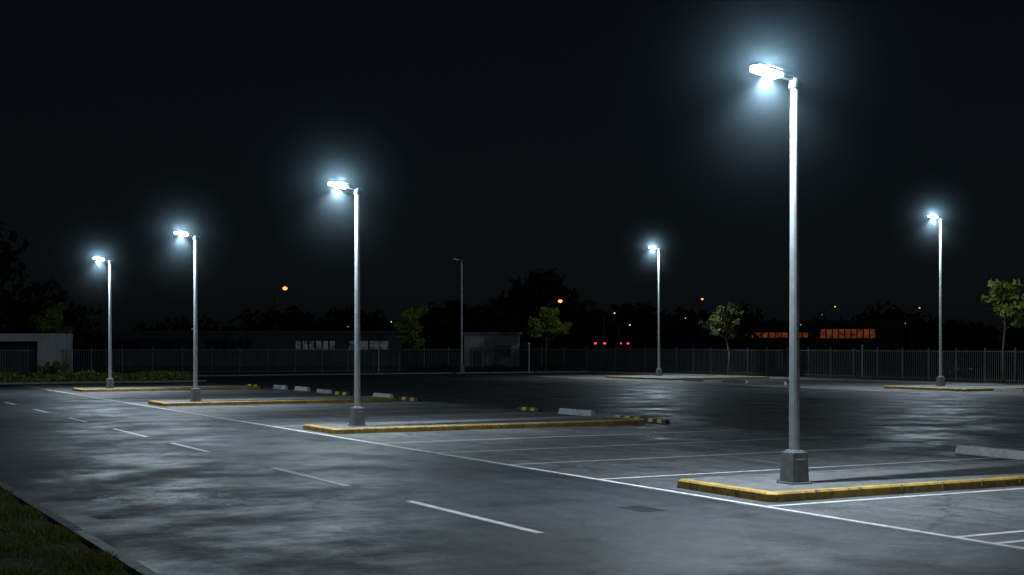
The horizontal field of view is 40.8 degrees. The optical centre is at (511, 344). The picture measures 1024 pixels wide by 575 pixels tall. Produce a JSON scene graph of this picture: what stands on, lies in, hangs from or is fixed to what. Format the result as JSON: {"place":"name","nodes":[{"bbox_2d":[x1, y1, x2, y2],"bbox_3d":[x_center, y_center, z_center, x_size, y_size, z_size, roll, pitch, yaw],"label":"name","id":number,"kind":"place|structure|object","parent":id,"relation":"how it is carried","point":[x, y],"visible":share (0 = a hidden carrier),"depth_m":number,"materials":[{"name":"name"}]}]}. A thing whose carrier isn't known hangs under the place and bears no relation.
{"place":"outdoors","nodes":[
{"label":"outdoors","id":0,"kind":"place"},
{"bbox_2d":[0,380,205,383],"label":"planted verge","id":1,"kind":"structure","parent":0,"point":[99,382],"depth_m":96.73,"materials":[{"name":"green plant"}]},
{"bbox_2d":[71,335,72,371],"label":"security post","id":2,"kind":"object","parent":1,"relation":"on","point":[71,353],"visible":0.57,"depth_m":114.46,"materials":[{"name":"metal"}]},
{"bbox_2d":[0,369,192,382],"bbox_3d":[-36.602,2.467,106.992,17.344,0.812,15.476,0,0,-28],"label":"hedge","id":3,"kind":"object","parent":1,"relation":"on","point":[127,372],"visible":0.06,"depth_m":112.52,"materials":[{"name":"green plant"}]},
{"bbox_2d":[34,360,69,373],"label":"leafy plant","id":4,"kind":"object","parent":3,"relation":"on","point":[52,369],"visible":0.84,"depth_m":107.19,"materials":[{"name":"green plant"}]},
{"bbox_2d":[0,372,1023,574],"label":"asphalt road","id":5,"kind":"structure","parent":0,"point":[370,520],"depth_m":24.95,"materials":[{"name":"grey asphalt"}]},
{"bbox_2d":[92,514,116,518],"bbox_3d":[-6.380,2.690,21.551,0.280,0.007,0.450,0,0,-28],"label":"drain cover","id":6,"kind":"object","parent":5,"relation":"on","point":[104,516],"visible":1,"depth_m":21.55,"materials":[{"name":"black metal"}]},
{"bbox_2d":[87,491,229,503],"bbox_3d":[-6.252,2.689,24.294,2.185,0.001,2.162,0,0,14],"label":"road stain","id":7,"kind":"object","parent":5,"relation":"on","point":[188,495],"visible":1,"depth_m":24.25,"materials":[{"name":"grey"}]},
{"bbox_2d":[124,484,208,490],"bbox_3d":[-6.527,2.685,25.922,1.624,0.001,1.168,0,0,-35],"label":"road stain","id":8,"kind":"object","parent":5,"relation":"on","point":[164,488],"visible":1,"depth_m":25.91,"materials":[{"name":"grey"}]},
{"bbox_2d":[210,498,292,506],"bbox_3d":[-4.513,2.687,23.486,1.526,0.001,1.491,0,0,-3],"label":"road stain","id":9,"kind":"object","parent":5,"relation":"on","point":[236,500],"visible":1,"depth_m":23.61,"materials":[{"name":"grey"}]},
{"bbox_2d":[452,258,463,371],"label":"street lamp","id":10,"kind":"object","parent":5,"relation":"on","point":[461,368],"visible":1,"depth_m":128.01,"materials":[{"name":"metal"}]},
{"bbox_2d":[5,378,1023,548],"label":"road markings","id":11,"kind":"object","parent":5,"relation":"on","point":[535,531],"visible":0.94,"depth_m":28.30,"materials":[{"name":"white paint"}]},
{"bbox_2d":[528,343,529,372],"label":"marker post","id":12,"kind":"object","parent":5,"relation":"on","point":[529,359],"visible":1,"depth_m":128.97,"materials":[{"name":"metal"}]},
{"bbox_2d":[527,306,572,371],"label":"young tree","id":13,"kind":"object","parent":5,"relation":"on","point":[546,314],"visible":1,"depth_m":130.70,"materials":[{"name":"green plant"}]},
{"bbox_2d":[620,505,664,511],"bbox_3d":[2.134,2.690,22.614,0.450,0.007,0.750,0,0,-28],"label":"drain cover","id":14,"kind":"object","parent":5,"relation":"on","point":[641,508],"visible":1,"depth_m":22.61,"materials":[{"name":"black metal"}]},
{"bbox_2d":[267,387,1023,446],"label":"faded markings","id":15,"kind":"object","parent":5,"relation":"on","point":[781,420],"visible":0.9,"depth_m":46.41,"materials":[{"name":"paint"}]},
{"bbox_2d":[0,0,1023,346],"label":"sky","id":16,"kind":"structure","parent":0,"point":[507,139],"materials":[{"name":"black"}]},
{"bbox_2d":[18,374,1023,550],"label":"parking bays","id":17,"kind":"object","parent":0,"point":[962,514],"visible":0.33,"depth_m":35.73,"materials":[{"name":"grey asphalt"}]},
{"bbox_2d":[72,385,259,391],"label":"parking island","id":18,"kind":"structure","parent":17,"relation":"on","point":[165,388],"depth_m":81.39,"materials":[{"name":"yellow paint"}]},
{"bbox_2d":[93,256,114,388],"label":"street lamp","id":19,"kind":"object","parent":18,"relation":"on","point":[110,382],"visible":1,"depth_m":79.62,"materials":[{"name":"metal"}]},
{"bbox_2d":[148,396,395,405],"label":"parking island","id":20,"kind":"structure","parent":17,"relation":"on","point":[250,401],"depth_m":62.88,"materials":[{"name":"yellow paint"}]},
{"bbox_2d":[173,230,201,401],"bbox_3d":[-14.732,-3.330,61.348,8.297,11.751,8.400,0,0,-28],"label":"street lamp","id":21,"kind":"object","parent":20,"relation":"on","point":[195,395],"visible":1,"depth_m":61.57,"materials":[{"name":"metal"}]},
{"bbox_2d":[273,385,287,389],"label":"wheel stop","id":22,"kind":"object","parent":17,"relation":"on","point":[284,387],"visible":1,"depth_m":83.38,"materials":[{"name":"concrete"}]},
{"bbox_2d":[294,386,309,390],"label":"wheel stop","id":23,"kind":"object","parent":17,"relation":"on","point":[298,388],"visible":1,"depth_m":80.40,"materials":[{"name":"concrete"}]},
{"bbox_2d":[316,389,331,393],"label":"wheel stop","id":24,"kind":"object","parent":17,"relation":"on","point":[324,391],"visible":0.98,"depth_m":76.68,"materials":[{"name":"concrete"}]},
{"bbox_2d":[332,391,351,395],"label":"wheel stop","id":25,"kind":"object","parent":17,"relation":"on","point":[341,393],"visible":1,"depth_m":73.42,"materials":[{"name":"black rubber"}]},
{"bbox_2d":[373,393,393,397],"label":"wheel stop","id":26,"kind":"object","parent":17,"relation":"on","point":[383,395],"visible":0.9,"depth_m":69.79,"materials":[{"name":"concrete"}]},
{"bbox_2d":[398,396,420,401],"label":"wheel stop","id":27,"kind":"object","parent":17,"relation":"on","point":[410,399],"visible":1,"depth_m":66.14,"materials":[{"name":"black rubber"}]},
{"bbox_2d":[303,416,644,433],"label":"parking island","id":28,"kind":"structure","parent":17,"relation":"on","point":[432,425],"depth_m":44.49,"materials":[{"name":"yellow paint"}]},
{"bbox_2d":[327,180,366,426],"bbox_3d":[-5.399,-3.330,42.750,8.296,11.751,8.400,0,0,-28],"label":"street lamp","id":29,"kind":"object","parent":28,"relation":"on","point":[357,415],"visible":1,"depth_m":42.98,"materials":[{"name":"metal"}]},
{"bbox_2d":[517,406,541,411],"bbox_3d":[0.713,2.621,56.261,0.175,0.136,1.796,0,0,-28],"label":"wheel stop","id":30,"kind":"object","parent":17,"relation":"on","point":[530,409],"visible":1,"depth_m":56.11,"materials":[{"name":"black rubber"}]},
{"bbox_2d":[558,408,595,415],"bbox_3d":[2.473,2.577,52.781,0.218,0.224,2.298,0,0,-31],"label":"wheel stop","id":31,"kind":"object","parent":17,"relation":"on","point":[580,412],"visible":0.98,"depth_m":52.60,"materials":[{"name":"concrete"}]},
{"bbox_2d":[615,415,640,418],"bbox_3d":[4.146,2.621,49.251,0.175,0.136,1.496,0,0,-28],"label":"wheel stop","id":32,"kind":"object","parent":17,"relation":"on","point":[627,416],"visible":0.54,"depth_m":49.13,"materials":[{"name":"yellow rubber"}]},
{"bbox_2d":[644,417,669,423],"bbox_3d":[5.000,2.621,47.666,0.175,0.136,1.596,0,0,-23],"label":"wheel stop","id":33,"kind":"object","parent":17,"relation":"on","point":[656,420],"visible":0.99,"depth_m":47.49,"materials":[{"name":"black rubber"}]},
{"bbox_2d":[605,375,769,379],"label":"parking island","id":34,"kind":"structure","parent":17,"relation":"on","point":[681,377],"depth_m":108.49,"materials":[{"name":"yellow paint"}]},
{"bbox_2d":[648,246,662,375],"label":"street lamp","id":35,"kind":"object","parent":34,"relation":"on","point":[658,371],"visible":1,"depth_m":112.59,"materials":[{"name":"metal"}]},
{"bbox_2d":[698,300,743,375],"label":"young tree","id":36,"kind":"object","parent":34,"relation":"on","point":[721,317],"visible":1,"depth_m":113.45,"materials":[{"name":"green plant"}]},
{"bbox_2d":[682,378,704,381],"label":"wheel stop","id":37,"kind":"object","parent":17,"relation":"on","point":[695,379],"visible":1,"depth_m":101.74,"materials":[{"name":"concrete"}]},
{"bbox_2d":[722,379,747,382],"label":"wheel stop","id":38,"kind":"object","parent":17,"relation":"on","point":[733,381],"visible":1,"depth_m":97.56,"materials":[{"name":"concrete"}]},
{"bbox_2d":[764,381,786,384],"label":"wheel stop","id":39,"kind":"object","parent":17,"relation":"on","point":[775,382],"visible":1,"depth_m":93.53,"materials":[{"name":"concrete"}]},
{"bbox_2d":[677,459,1023,501],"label":"parking island","id":40,"kind":"structure","parent":17,"relation":"on","point":[833,484],"depth_m":25.70,"materials":[{"name":"yellow paint"}]},
{"bbox_2d":[749,62,812,484],"bbox_3d":[4.625,-3.330,24.978,8.296,11.751,8.400,0,0,-28],"label":"street lamp","id":41,"kind":"object","parent":40,"relation":"on","point":[794,470],"visible":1,"depth_m":25.20,"materials":[{"name":"metal"}]},
{"bbox_2d":[884,384,1023,390],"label":"parking island","id":42,"kind":"structure","parent":17,"relation":"on","point":[969,387],"depth_m":83.62,"materials":[{"name":"yellow paint"}]},
{"bbox_2d":[928,214,945,385],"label":"street lamp","id":43,"kind":"object","parent":42,"relation":"on","point":[940,380],"visible":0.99,"depth_m":84.53,"materials":[{"name":"metal"}]},
{"bbox_2d":[955,445,1023,459],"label":"wheel stop","id":44,"kind":"object","parent":17,"relation":"on","point":[992,452],"visible":1,"depth_m":33.10,"materials":[{"name":"concrete"}]},
{"bbox_2d":[993,388,1023,392],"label":"wheel stop","id":45,"kind":"object","parent":17,"relation":"on","point":[1008,390],"visible":1,"depth_m":78.26,"materials":[{"name":"concrete"}]},
{"bbox_2d":[73,347,1023,382],"bbox_3d":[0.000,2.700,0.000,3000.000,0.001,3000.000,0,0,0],"label":"ground","id":46,"kind":"structure","parent":0,"point":[290,369],"depth_m":150.76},
{"bbox_2d":[0,333,72,373],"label":"gatehouse","id":47,"kind":"object","parent":46,"relation":"on","point":[48,347],"visible":0.73,"depth_m":118.35,"materials":[{"name":"grey concrete"}]},
{"bbox_2d":[29,302,74,333],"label":"young tree","id":48,"kind":"object","parent":46,"relation":"on","point":[54,319],"visible":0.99,"depth_m":123.99,"materials":[{"name":"green plant"}]},
{"bbox_2d":[0,481,158,574],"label":"grass verge","id":49,"kind":"object","parent":46,"relation":"on","point":[133,565],"depth_m":17.73,"materials":[{"name":"green plant"}]},
{"bbox_2d":[101,331,408,365],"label":"warehouse","id":50,"kind":"structure","parent":46,"relation":"on","point":[220,342],"depth_m":175.00,"materials":[{"name":"black"}]},
{"bbox_2d":[112,339,192,348],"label":"windows","id":51,"kind":"structure","parent":50,"relation":"in","point":[126,343],"depth_m":174.95,"materials":[{"name":"black glass"}]},
{"bbox_2d":[206,340,250,348],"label":"windows","id":52,"kind":"structure","parent":50,"relation":"in","point":[208,342],"depth_m":174.95,"materials":[{"name":"black glass"}]},
{"bbox_2d":[296,341,334,349],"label":"windows","id":53,"kind":"structure","parent":50,"relation":"in","point":[298,343],"depth_m":174.95,"materials":[{"name":"black glass"}]},
{"bbox_2d":[349,341,387,349],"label":"windows","id":54,"kind":"structure","parent":50,"relation":"in","point":[363,344],"depth_m":174.95,"materials":[{"name":"black glass"}]},
{"bbox_2d":[274,287,287,330],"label":"distant street lamp","id":55,"kind":"object","parent":46,"relation":"on","point":[284,288],"visible":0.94,"depth_m":204.94,"materials":[{"name":"black metal"}]},
{"bbox_2d":[191,370,618,375],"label":"planted verge","id":56,"kind":"structure","parent":46,"relation":"on","point":[284,374],"depth_m":125.39,"materials":[{"name":"green plant"}]},
{"bbox_2d":[0,347,585,373],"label":"metal fence","id":57,"kind":"object","parent":56,"relation":"on","point":[346,370],"visible":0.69,"depth_m":128.13,"materials":[{"name":"metal"}]},
{"bbox_2d":[378,341,379,372],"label":"marker post","id":58,"kind":"object","parent":56,"relation":"on","point":[378,356],"visible":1,"depth_m":125.95,"materials":[{"name":"metal"}]},
{"bbox_2d":[393,304,428,364],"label":"young tree","id":59,"kind":"object","parent":56,"relation":"on","point":[411,315],"visible":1,"depth_m":131.04,"materials":[{"name":"green plant"}]},
{"bbox_2d":[464,335,519,368],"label":"walls","id":60,"kind":"structure","parent":46,"relation":"on","point":[485,341],"depth_m":141.00,"materials":[{"name":"grey concrete"}]},
{"bbox_2d":[471,350,480,366],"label":"door","id":61,"kind":"structure","parent":60,"relation":"attached to","point":[475,358],"depth_m":140.97,"materials":[{"name":"grey metal"}]},
{"bbox_2d":[463,332,522,334],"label":"roof","id":62,"kind":"structure","parent":60,"relation":"on","point":[492,333],"depth_m":140.65,"materials":[{"name":"grey"}]},
{"bbox_2d":[496,346,511,357],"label":"frames","id":63,"kind":"structure","parent":60,"relation":"attached to","point":[504,351],"depth_m":140.88,"materials":[{"name":"grey metal"}]},
{"bbox_2d":[498,348,510,355],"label":"windows","id":64,"kind":"structure","parent":60,"relation":"attached to","point":[508,352],"depth_m":140.97,"materials":[{"name":"black glass"}]},
{"bbox_2d":[0,220,1023,366],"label":"distant trees","id":65,"kind":"object","parent":46,"relation":"on","point":[442,327],"visible":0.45,"depth_m":193.69,"materials":[{"name":"green plant"}]},
{"bbox_2d":[548,299,562,348],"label":"distant street lamp","id":66,"kind":"object","parent":46,"relation":"on","point":[559,300],"visible":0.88,"depth_m":182.91,"materials":[{"name":"black metal"}]},
{"bbox_2d":[603,311,616,348],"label":"distant street lamp","id":67,"kind":"object","parent":46,"relation":"on","point":[603,322],"visible":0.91,"depth_m":187.91,"materials":[{"name":"black metal"}]},
{"bbox_2d":[618,323,632,348],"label":"distant street lamp","id":68,"kind":"object","parent":46,"relation":"on","point":[619,334],"visible":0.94,"depth_m":187.93,"materials":[{"name":"black metal"}]},
{"bbox_2d":[692,297,704,322],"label":"distant street lamp","id":69,"kind":"object","parent":46,"relation":"on","point":[701,298],"visible":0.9,"depth_m":219.94,"materials":[{"name":"black metal"}]},
{"bbox_2d":[588,371,1023,384],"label":"planted verge","id":70,"kind":"structure","parent":46,"relation":"on","point":[845,378],"depth_m":106.77,"materials":[{"name":"green plant"}]},
{"bbox_2d":[587,347,1023,382],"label":"metal fence","id":71,"kind":"object","parent":70,"relation":"on","point":[634,359],"visible":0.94,"depth_m":110.75,"materials":[{"name":"metal"}]},
{"bbox_2d":[980,279,1023,383],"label":"young tree","id":72,"kind":"object","parent":70,"relation":"on","point":[1004,299],"visible":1,"depth_m":92.25,"materials":[{"name":"green plant"}]},
{"bbox_2d":[811,313,824,348],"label":"distant street lamp","id":73,"kind":"object","parent":46,"relation":"on","point":[812,332],"visible":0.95,"depth_m":206.31,"materials":[{"name":"black metal"}]},
{"bbox_2d":[747,322,903,347],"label":"walls","id":74,"kind":"structure","parent":46,"relation":"on","point":[884,333],"depth_m":246.00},
{"bbox_2d":[746,333,807,337],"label":"windows","id":75,"kind":"structure","parent":74,"relation":"attached to","point":[778,335],"depth_m":245.97,"materials":[{"name":"orange glass"}]},
{"bbox_2d":[746,331,808,338],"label":"frames","id":76,"kind":"structure","parent":74,"relation":"attached to","point":[776,331],"depth_m":245.88,"materials":[{"name":"black metal"}]},
{"bbox_2d":[750,347,885,347],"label":"windows","id":77,"kind":"structure","parent":74,"relation":"attached to","point":[821,347],"depth_m":245.97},
{"bbox_2d":[752,345,886,347],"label":"frames","id":78,"kind":"structure","parent":74,"relation":"attached to","point":[821,345],"depth_m":245.88,"materials":[{"name":"black metal"}]},
{"bbox_2d":[746,320,905,321],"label":"roof","id":79,"kind":"structure","parent":74,"relation":"on","point":[834,320],"depth_m":245.65,"materials":[{"name":"black"}]},
{"bbox_2d":[820,329,874,337],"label":"windows","id":80,"kind":"structure","parent":74,"relation":"attached to","point":[847,333],"depth_m":245.97,"materials":[{"name":"orange glass"}]},
{"bbox_2d":[820,328,875,338],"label":"frames","id":81,"kind":"structure","parent":74,"relation":"attached to","point":[849,328],"depth_m":245.88,"materials":[{"name":"black metal"}]},
{"bbox_2d":[825,305,836,347],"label":"distant street lamp","id":82,"kind":"object","parent":46,"relation":"on","point":[826,326],"visible":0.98,"depth_m":227.94,"materials":[{"name":"black metal"}]},
{"bbox_2d":[860,345,863,376],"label":"marker post","id":83,"kind":"object","parent":46,"relation":"on","point":[862,360],"visible":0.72,"depth_m":111.95,"materials":[{"name":"metal"}]},
{"bbox_2d":[895,322,907,348],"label":"distant street lamp","id":84,"kind":"object","parent":46,"relation":"on","point":[895,331],"visible":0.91,"depth_m":211.73,"materials":[{"name":"black metal"}]},
{"bbox_2d":[910,306,921,347],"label":"distant street lamp","id":85,"kind":"object","parent":46,"relation":"on","point":[910,323],"visible":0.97,"depth_m":227.90,"materials":[{"name":"black metal"}]},
{"bbox_2d":[938,359,972,376],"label":"parked car","id":86,"kind":"object","parent":46,"relation":"on","point":[951,366],"visible":0.61,"depth_m":116.83,"materials":[{"name":"paint"}]},
{"bbox_2d":[405,348,1023,364],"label":"embankment","id":87,"kind":"structure","parent":0,"point":[594,357],"depth_m":181.72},
{"bbox_2d":[589,339,605,348],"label":"parked car","id":88,"kind":"object","parent":87,"relation":"on","point":[593,343],"visible":0.92,"depth_m":185.43,"materials":[{"name":"paint"}]},
{"bbox_2d":[606,339,628,348],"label":"parked car","id":89,"kind":"object","parent":87,"relation":"on","point":[625,344],"visible":0.59,"depth_m":192.43,"materials":[{"name":"paint"}]}
]}

